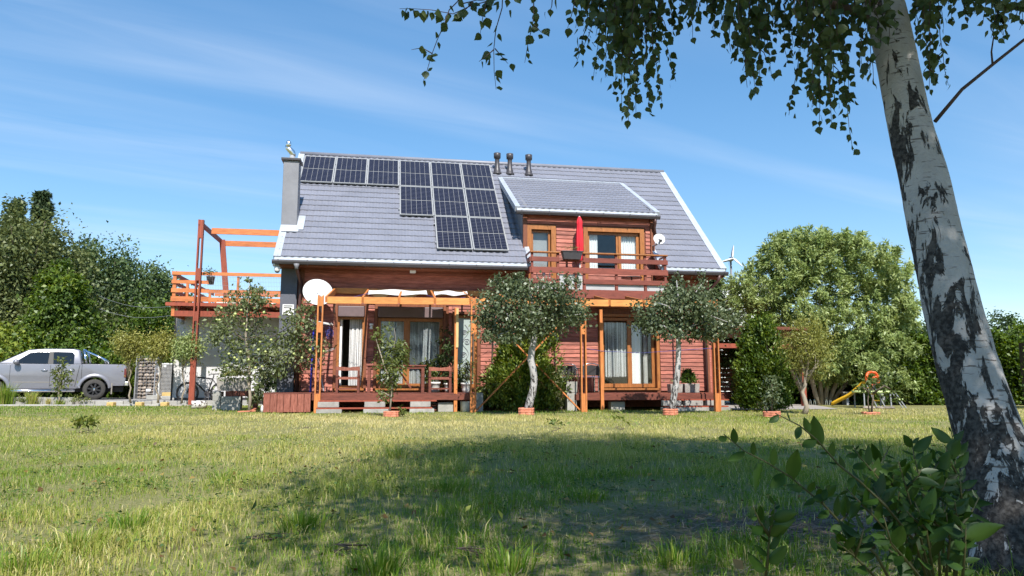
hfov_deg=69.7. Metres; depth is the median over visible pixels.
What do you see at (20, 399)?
bed plant
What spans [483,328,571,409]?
golden thuja
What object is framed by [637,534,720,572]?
grass tuft
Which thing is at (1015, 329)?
garden hedge
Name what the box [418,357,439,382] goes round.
pot plant
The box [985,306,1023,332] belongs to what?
distant tree
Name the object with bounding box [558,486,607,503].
grass tuft
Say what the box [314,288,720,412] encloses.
garden pergola
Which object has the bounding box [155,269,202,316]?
dark tree
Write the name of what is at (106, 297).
field bush
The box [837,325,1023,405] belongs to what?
garden hedge
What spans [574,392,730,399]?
timber deck
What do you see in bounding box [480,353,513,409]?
border shrub
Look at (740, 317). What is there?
white neighbour house
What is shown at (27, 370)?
pickup truck
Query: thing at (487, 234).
solar panel
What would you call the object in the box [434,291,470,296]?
shade sail
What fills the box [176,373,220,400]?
mountain bike
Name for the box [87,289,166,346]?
field bush
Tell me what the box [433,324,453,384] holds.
pot plant
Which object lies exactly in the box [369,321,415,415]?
fruit sapling
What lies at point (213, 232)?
terrace pergola
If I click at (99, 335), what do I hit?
field bush
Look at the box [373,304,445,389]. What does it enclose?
window
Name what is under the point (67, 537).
grass tuft
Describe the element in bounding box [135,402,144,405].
block
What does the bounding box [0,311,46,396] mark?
hazel bush
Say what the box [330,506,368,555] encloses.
lawn weed
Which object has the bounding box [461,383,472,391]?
plant pot
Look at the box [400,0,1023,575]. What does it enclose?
birch tree
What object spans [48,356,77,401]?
shrub
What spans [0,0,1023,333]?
sky
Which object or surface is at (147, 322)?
field bush
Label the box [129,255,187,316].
lime tree
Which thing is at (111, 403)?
block
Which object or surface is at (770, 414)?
edging ring
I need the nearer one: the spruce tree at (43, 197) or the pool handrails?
the pool handrails
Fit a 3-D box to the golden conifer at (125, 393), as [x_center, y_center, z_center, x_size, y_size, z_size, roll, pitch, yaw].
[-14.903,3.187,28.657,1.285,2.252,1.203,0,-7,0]
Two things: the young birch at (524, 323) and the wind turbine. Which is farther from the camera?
the wind turbine
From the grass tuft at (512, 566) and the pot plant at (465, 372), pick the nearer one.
the grass tuft at (512, 566)
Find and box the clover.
[0,435,1018,575]
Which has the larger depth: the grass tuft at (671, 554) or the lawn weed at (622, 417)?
the lawn weed at (622, 417)
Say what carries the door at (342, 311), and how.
in the wooden house at (334, 235)
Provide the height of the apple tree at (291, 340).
3.483 m
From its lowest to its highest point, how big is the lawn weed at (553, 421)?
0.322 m
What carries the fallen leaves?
on the lawn at (130, 504)
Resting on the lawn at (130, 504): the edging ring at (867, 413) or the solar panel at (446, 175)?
the edging ring at (867, 413)
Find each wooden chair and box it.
[335,367,360,392]
[427,367,451,392]
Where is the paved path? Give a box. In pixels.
[721,401,835,409]
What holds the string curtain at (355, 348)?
hanging from the wooden house at (334, 235)
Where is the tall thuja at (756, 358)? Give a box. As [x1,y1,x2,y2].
[730,307,799,410]
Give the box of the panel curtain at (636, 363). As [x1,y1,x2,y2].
[631,323,640,383]
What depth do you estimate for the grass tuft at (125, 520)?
3.58 m
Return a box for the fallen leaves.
[1,442,946,570]
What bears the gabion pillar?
on the driveway
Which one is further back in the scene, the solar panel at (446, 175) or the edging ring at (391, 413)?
the solar panel at (446, 175)
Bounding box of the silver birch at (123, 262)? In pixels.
[48,220,159,321]
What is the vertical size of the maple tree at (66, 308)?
6.324 m
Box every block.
[106,402,115,405]
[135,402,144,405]
[160,402,169,405]
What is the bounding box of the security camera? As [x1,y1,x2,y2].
[273,264,280,272]
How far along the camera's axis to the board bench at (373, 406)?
17.85 m
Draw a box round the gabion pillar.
[134,356,161,398]
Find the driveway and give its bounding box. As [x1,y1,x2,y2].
[23,396,258,403]
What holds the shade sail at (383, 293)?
attached to the garden pergola at (467, 299)
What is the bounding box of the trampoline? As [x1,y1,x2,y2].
[852,391,905,407]
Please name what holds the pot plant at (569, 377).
on the concrete planter at (573, 386)
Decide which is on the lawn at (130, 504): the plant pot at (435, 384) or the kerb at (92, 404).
the kerb at (92, 404)
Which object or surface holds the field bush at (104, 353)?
on the lawn at (130, 504)
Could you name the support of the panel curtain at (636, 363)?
hanging from the wooden house at (334, 235)
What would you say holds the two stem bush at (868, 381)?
in the edging ring at (867, 413)
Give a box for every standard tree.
[101,323,149,402]
[134,319,181,402]
[162,323,209,402]
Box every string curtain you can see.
[348,320,362,384]
[381,322,393,383]
[395,322,403,383]
[409,322,438,383]
[605,322,625,376]
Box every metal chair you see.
[557,363,578,392]
[574,363,599,392]
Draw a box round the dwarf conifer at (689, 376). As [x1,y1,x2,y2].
[680,368,698,383]
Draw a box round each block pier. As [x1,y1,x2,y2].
[437,402,452,411]
[473,393,482,411]
[565,393,576,410]
[608,401,624,410]
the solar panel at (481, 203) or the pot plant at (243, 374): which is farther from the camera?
the solar panel at (481, 203)
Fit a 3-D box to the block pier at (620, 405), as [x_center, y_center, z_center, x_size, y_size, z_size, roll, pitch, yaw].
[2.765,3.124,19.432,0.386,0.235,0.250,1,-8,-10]
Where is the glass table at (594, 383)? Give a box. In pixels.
[556,368,598,391]
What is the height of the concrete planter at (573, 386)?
0.280 m
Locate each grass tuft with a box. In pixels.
[0,540,99,575]
[27,520,120,555]
[85,506,164,534]
[201,466,246,481]
[262,505,338,532]
[309,538,421,575]
[381,443,413,458]
[420,476,469,493]
[464,534,557,575]
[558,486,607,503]
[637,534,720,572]
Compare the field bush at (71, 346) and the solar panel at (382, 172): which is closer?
the solar panel at (382, 172)
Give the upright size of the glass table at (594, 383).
0.660 m
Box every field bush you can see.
[0,291,105,342]
[1,322,119,397]
[48,326,170,397]
[85,307,150,350]
[86,267,162,323]
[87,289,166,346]
[91,274,176,324]
[100,290,189,344]
[100,334,173,397]
[144,297,177,320]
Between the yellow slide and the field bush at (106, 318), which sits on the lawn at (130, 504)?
the yellow slide
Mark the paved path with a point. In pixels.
(732, 405)
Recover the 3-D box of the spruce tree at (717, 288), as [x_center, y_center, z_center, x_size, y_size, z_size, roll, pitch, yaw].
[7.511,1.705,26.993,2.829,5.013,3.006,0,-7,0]
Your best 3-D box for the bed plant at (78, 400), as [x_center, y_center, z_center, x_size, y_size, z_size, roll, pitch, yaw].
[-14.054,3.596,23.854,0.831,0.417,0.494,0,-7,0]
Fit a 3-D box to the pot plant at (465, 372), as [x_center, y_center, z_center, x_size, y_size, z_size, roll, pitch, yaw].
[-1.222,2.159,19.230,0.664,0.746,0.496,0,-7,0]
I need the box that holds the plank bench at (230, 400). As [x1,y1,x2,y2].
[212,391,257,410]
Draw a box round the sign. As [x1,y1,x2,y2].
[282,304,293,314]
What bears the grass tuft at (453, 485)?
on the lawn at (130, 504)
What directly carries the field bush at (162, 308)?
on the lawn at (130, 504)
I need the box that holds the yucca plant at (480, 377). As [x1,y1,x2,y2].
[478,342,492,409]
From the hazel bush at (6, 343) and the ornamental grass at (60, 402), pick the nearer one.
the ornamental grass at (60, 402)
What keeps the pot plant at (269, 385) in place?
in the shrub pot
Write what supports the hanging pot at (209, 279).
hanging from the garage annex
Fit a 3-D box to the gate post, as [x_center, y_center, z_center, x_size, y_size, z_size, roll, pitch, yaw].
[-13.639,3.588,28.374,0.125,1.370,0.100,0,-7,0]
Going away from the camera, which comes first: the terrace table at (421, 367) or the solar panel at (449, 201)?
the terrace table at (421, 367)
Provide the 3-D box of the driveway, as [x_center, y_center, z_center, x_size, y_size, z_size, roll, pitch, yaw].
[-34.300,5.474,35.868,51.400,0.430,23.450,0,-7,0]
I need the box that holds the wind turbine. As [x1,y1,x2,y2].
[723,245,742,311]
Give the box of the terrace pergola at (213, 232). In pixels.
[188,219,278,404]
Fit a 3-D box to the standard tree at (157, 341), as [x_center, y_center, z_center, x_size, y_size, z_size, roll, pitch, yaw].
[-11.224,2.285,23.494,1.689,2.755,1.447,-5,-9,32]
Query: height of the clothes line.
0.111 m
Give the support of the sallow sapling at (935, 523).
on the lawn at (130, 504)
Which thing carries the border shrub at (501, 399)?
on the lawn at (130, 504)
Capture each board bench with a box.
[316,400,436,413]
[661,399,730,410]
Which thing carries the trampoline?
on the lawn at (130, 504)
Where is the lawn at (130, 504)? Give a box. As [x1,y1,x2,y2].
[0,400,1023,575]
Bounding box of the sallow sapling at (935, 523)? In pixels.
[718,412,1003,575]
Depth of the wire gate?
28.50 m
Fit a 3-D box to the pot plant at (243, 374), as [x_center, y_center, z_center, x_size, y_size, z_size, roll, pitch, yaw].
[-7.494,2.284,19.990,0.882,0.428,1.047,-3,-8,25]
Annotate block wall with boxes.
[10,397,74,403]
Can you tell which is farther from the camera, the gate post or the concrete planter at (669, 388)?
the gate post
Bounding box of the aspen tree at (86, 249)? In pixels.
[62,230,104,282]
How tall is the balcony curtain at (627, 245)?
1.360 m
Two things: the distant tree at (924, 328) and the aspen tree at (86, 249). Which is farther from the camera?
the distant tree at (924, 328)
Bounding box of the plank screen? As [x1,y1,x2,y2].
[263,392,313,412]
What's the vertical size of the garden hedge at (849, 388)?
2.873 m
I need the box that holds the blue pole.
[309,324,314,391]
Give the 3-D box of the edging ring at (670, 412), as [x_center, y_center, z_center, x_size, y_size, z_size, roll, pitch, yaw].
[3.554,2.781,16.474,0.313,0.150,0.313,-3,-8,25]
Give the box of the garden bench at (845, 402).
[838,392,884,404]
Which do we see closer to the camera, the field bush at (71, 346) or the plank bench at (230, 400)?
the plank bench at (230, 400)
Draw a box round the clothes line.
[587,348,709,352]
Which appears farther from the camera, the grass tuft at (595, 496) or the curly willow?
the curly willow
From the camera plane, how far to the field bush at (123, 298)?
40.94 m
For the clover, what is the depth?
4.84 m
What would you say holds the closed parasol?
on the wooden house at (334, 235)
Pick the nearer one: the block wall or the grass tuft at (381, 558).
the grass tuft at (381, 558)
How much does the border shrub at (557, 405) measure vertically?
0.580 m
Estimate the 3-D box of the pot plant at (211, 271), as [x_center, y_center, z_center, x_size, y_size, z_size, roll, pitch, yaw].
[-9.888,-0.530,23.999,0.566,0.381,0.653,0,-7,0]
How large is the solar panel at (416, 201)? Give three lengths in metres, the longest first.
1.765 x 1.052 x 0.075 m
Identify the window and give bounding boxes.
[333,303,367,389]
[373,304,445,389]
[452,311,479,387]
[527,224,555,278]
[583,227,644,279]
[598,313,659,389]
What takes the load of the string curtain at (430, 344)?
hanging from the wooden house at (334, 235)
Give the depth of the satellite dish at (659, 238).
21.13 m
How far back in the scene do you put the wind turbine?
27.28 m
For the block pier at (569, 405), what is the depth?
18.96 m
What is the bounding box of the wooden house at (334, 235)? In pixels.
[272,140,728,408]
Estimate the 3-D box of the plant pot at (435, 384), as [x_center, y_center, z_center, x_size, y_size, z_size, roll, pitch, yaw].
[-2.037,2.635,19.526,0.276,0.270,0.276,1,-8,-10]
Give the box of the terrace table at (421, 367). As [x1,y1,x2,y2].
[366,365,425,392]
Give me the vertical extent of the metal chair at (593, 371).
0.790 m
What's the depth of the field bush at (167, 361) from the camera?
30.76 m
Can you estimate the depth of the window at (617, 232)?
21.53 m
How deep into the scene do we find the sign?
19.56 m
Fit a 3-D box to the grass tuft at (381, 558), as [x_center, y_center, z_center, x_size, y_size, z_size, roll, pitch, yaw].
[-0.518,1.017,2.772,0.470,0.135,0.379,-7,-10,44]
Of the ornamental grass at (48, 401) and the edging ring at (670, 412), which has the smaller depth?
the edging ring at (670, 412)
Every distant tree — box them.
[914,317,927,348]
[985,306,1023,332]
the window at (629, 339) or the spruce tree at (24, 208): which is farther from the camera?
the spruce tree at (24, 208)
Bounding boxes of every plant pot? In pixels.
[431,382,440,391]
[444,383,452,391]
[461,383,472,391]
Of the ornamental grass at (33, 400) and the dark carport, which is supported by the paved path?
the dark carport
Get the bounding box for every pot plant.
[202,266,217,273]
[219,366,252,377]
[255,367,276,392]
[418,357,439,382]
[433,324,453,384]
[441,363,469,390]
[458,359,474,382]
[563,373,577,381]
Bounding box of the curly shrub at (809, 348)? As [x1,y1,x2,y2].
[772,310,845,413]
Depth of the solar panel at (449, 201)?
22.41 m
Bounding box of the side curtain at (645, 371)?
[643,329,647,383]
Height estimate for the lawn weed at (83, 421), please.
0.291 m
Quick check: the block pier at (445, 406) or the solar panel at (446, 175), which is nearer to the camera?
the block pier at (445, 406)
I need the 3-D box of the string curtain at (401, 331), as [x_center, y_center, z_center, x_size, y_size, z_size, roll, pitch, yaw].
[-3.076,1.798,20.190,0.221,1.740,0.051,1,-8,-10]
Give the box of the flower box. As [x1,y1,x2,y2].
[560,250,583,259]
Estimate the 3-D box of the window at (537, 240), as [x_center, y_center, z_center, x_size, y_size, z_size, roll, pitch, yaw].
[0.819,-1.021,21.152,0.860,1.580,0.265,1,-8,-10]
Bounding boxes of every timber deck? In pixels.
[311,392,472,399]
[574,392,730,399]
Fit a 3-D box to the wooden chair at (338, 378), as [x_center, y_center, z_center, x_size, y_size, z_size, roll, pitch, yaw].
[-4.138,2.317,18.562,0.590,0.650,0.550,1,-8,-10]
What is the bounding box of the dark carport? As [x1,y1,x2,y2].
[711,326,809,405]
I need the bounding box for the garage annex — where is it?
[165,271,280,403]
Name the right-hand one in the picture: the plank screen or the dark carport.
the dark carport
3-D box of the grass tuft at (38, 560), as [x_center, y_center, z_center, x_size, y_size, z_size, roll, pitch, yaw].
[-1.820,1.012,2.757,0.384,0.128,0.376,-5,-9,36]
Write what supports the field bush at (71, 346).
on the lawn at (130, 504)
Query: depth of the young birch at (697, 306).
16.50 m
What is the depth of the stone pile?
20.33 m
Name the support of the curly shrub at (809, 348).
on the lawn at (130, 504)
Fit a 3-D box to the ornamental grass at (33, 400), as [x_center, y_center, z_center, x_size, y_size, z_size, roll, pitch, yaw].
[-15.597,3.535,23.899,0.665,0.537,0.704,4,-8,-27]
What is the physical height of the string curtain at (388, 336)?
1.738 m
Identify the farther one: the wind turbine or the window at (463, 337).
the wind turbine
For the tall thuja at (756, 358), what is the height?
2.763 m
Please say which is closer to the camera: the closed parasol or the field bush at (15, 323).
the closed parasol
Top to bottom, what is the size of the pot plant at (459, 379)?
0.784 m
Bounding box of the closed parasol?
[576,216,583,289]
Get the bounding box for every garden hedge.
[724,338,853,403]
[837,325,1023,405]
[1008,319,1023,403]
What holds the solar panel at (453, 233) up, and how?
attached to the wooden house at (334, 235)
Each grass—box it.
[0,379,19,404]
[22,391,42,403]
[45,397,51,403]
[52,399,64,403]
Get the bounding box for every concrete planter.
[216,378,251,390]
[564,382,576,391]
[667,384,682,392]
[682,384,699,392]
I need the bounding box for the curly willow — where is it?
[720,223,926,404]
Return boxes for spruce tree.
[0,197,27,263]
[24,189,63,255]
[709,277,737,391]
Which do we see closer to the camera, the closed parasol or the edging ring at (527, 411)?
the edging ring at (527, 411)
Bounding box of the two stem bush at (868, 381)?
[851,363,906,411]
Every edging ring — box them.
[383,411,399,416]
[518,407,533,415]
[663,408,677,415]
[763,411,780,417]
[861,412,879,414]
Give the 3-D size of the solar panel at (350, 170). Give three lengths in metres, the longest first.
1.765 x 1.052 x 0.075 m
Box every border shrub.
[473,375,503,410]
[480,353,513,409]
[484,394,515,410]
[540,393,564,410]
[549,364,571,410]
[555,388,566,410]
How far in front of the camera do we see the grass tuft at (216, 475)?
5.33 m
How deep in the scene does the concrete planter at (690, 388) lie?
20.23 m
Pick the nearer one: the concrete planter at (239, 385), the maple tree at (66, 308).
the concrete planter at (239, 385)
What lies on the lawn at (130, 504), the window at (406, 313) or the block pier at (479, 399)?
the block pier at (479, 399)
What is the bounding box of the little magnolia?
[757,372,786,410]
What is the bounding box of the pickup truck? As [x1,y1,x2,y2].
[0,349,130,399]
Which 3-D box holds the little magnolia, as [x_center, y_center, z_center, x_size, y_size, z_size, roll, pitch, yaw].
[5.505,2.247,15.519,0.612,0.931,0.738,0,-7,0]
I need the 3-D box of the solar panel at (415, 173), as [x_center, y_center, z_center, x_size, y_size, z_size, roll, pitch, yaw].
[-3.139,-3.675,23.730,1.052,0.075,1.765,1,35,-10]
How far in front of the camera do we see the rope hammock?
20.38 m
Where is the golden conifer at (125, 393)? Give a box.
[113,355,136,398]
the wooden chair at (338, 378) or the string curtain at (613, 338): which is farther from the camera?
the string curtain at (613, 338)
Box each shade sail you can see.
[368,289,427,296]
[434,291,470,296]
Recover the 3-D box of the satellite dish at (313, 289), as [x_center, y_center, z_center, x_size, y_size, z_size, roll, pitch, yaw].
[-5.014,0.197,19.355,0.589,0.869,0.914,-3,-8,21]
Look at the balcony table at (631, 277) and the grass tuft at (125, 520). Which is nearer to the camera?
the grass tuft at (125, 520)
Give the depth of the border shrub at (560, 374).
19.46 m
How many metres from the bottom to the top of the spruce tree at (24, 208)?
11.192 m
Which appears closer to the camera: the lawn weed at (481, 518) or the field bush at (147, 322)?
the lawn weed at (481, 518)
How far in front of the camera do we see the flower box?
19.97 m
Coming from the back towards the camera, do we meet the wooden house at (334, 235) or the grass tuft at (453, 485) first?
the wooden house at (334, 235)
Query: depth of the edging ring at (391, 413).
15.53 m
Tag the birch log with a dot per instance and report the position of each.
(198, 404)
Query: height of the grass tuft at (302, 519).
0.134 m
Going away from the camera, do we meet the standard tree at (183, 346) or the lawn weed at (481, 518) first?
the lawn weed at (481, 518)
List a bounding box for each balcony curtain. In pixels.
[589,235,597,267]
[621,236,635,268]
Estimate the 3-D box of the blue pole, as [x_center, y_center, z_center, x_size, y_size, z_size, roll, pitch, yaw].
[-5.269,1.841,19.359,0.044,1.804,0.215,0,-7,-3]
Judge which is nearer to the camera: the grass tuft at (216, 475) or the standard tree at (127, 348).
the grass tuft at (216, 475)
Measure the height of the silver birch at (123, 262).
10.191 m
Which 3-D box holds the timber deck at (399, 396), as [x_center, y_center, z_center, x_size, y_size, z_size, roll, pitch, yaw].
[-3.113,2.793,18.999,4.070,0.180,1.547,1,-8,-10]
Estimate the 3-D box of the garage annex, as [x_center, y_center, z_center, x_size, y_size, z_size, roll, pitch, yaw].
[-9.670,2.083,27.009,4.225,4.360,6.720,1,-8,-10]
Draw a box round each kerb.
[1,404,261,405]
[79,400,248,404]
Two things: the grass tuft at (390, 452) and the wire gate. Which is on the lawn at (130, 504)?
the grass tuft at (390, 452)
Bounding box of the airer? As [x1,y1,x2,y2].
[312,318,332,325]
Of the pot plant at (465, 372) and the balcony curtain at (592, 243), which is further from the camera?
the balcony curtain at (592, 243)
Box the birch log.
[191,400,206,408]
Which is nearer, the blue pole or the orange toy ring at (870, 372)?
the blue pole
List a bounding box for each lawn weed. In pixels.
[68,414,100,433]
[245,500,293,541]
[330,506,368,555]
[455,505,507,557]
[546,410,569,431]
[612,410,637,429]
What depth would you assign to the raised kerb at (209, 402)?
24.02 m
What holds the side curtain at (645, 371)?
hanging from the wooden house at (334, 235)
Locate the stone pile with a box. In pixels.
[862,406,894,408]
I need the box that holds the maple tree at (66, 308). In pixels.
[11,258,104,396]
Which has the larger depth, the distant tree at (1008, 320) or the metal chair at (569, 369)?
the distant tree at (1008, 320)
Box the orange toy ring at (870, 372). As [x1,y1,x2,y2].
[865,371,879,385]
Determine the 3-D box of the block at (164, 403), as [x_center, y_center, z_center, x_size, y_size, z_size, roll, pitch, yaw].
[-10.995,3.703,23.267,0.220,0.180,0.220,0,-7,0]
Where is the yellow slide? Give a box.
[831,381,884,406]
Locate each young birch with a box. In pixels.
[464,270,597,407]
[626,268,752,408]
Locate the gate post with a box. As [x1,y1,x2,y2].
[156,365,160,394]
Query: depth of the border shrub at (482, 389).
19.39 m
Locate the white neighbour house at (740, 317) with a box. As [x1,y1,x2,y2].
[716,284,773,391]
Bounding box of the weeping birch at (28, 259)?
[0,192,126,329]
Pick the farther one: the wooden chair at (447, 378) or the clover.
the wooden chair at (447, 378)
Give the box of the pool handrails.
[809,399,830,404]
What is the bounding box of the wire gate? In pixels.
[159,363,171,396]
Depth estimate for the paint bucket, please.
18.65 m
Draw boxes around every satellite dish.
[303,279,331,312]
[652,234,664,246]
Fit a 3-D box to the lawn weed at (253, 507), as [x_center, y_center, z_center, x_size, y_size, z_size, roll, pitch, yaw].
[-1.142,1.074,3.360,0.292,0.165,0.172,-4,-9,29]
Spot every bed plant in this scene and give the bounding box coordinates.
[14,396,29,402]
[68,393,91,402]
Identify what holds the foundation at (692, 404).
on the lawn at (130, 504)
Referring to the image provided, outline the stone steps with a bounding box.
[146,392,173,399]
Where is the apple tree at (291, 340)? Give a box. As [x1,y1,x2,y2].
[200,277,337,410]
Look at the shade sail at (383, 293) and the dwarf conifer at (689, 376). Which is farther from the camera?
the dwarf conifer at (689, 376)
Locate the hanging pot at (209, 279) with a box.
[206,276,214,284]
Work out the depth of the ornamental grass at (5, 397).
23.81 m
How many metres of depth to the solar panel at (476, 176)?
24.01 m
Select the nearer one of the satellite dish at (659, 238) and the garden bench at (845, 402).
the satellite dish at (659, 238)
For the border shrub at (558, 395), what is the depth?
19.35 m
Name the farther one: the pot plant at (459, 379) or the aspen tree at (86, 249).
the aspen tree at (86, 249)
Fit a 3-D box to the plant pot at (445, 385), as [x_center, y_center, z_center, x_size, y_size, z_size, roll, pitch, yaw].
[-1.700,2.670,19.682,0.254,0.240,0.254,1,-8,-10]
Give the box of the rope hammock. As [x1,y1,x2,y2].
[255,350,274,385]
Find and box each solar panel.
[301,156,335,182]
[333,157,367,184]
[367,159,399,185]
[398,186,433,215]
[400,160,431,186]
[430,162,463,188]
[432,187,467,216]
[434,216,472,249]
[461,163,494,189]
[464,189,501,217]
[469,217,508,250]
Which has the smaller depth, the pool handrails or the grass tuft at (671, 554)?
the grass tuft at (671, 554)
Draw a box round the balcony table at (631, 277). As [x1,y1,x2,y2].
[621,276,641,279]
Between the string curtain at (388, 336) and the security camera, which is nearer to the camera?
the security camera
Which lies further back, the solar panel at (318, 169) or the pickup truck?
the pickup truck
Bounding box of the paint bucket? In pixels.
[460,401,469,411]

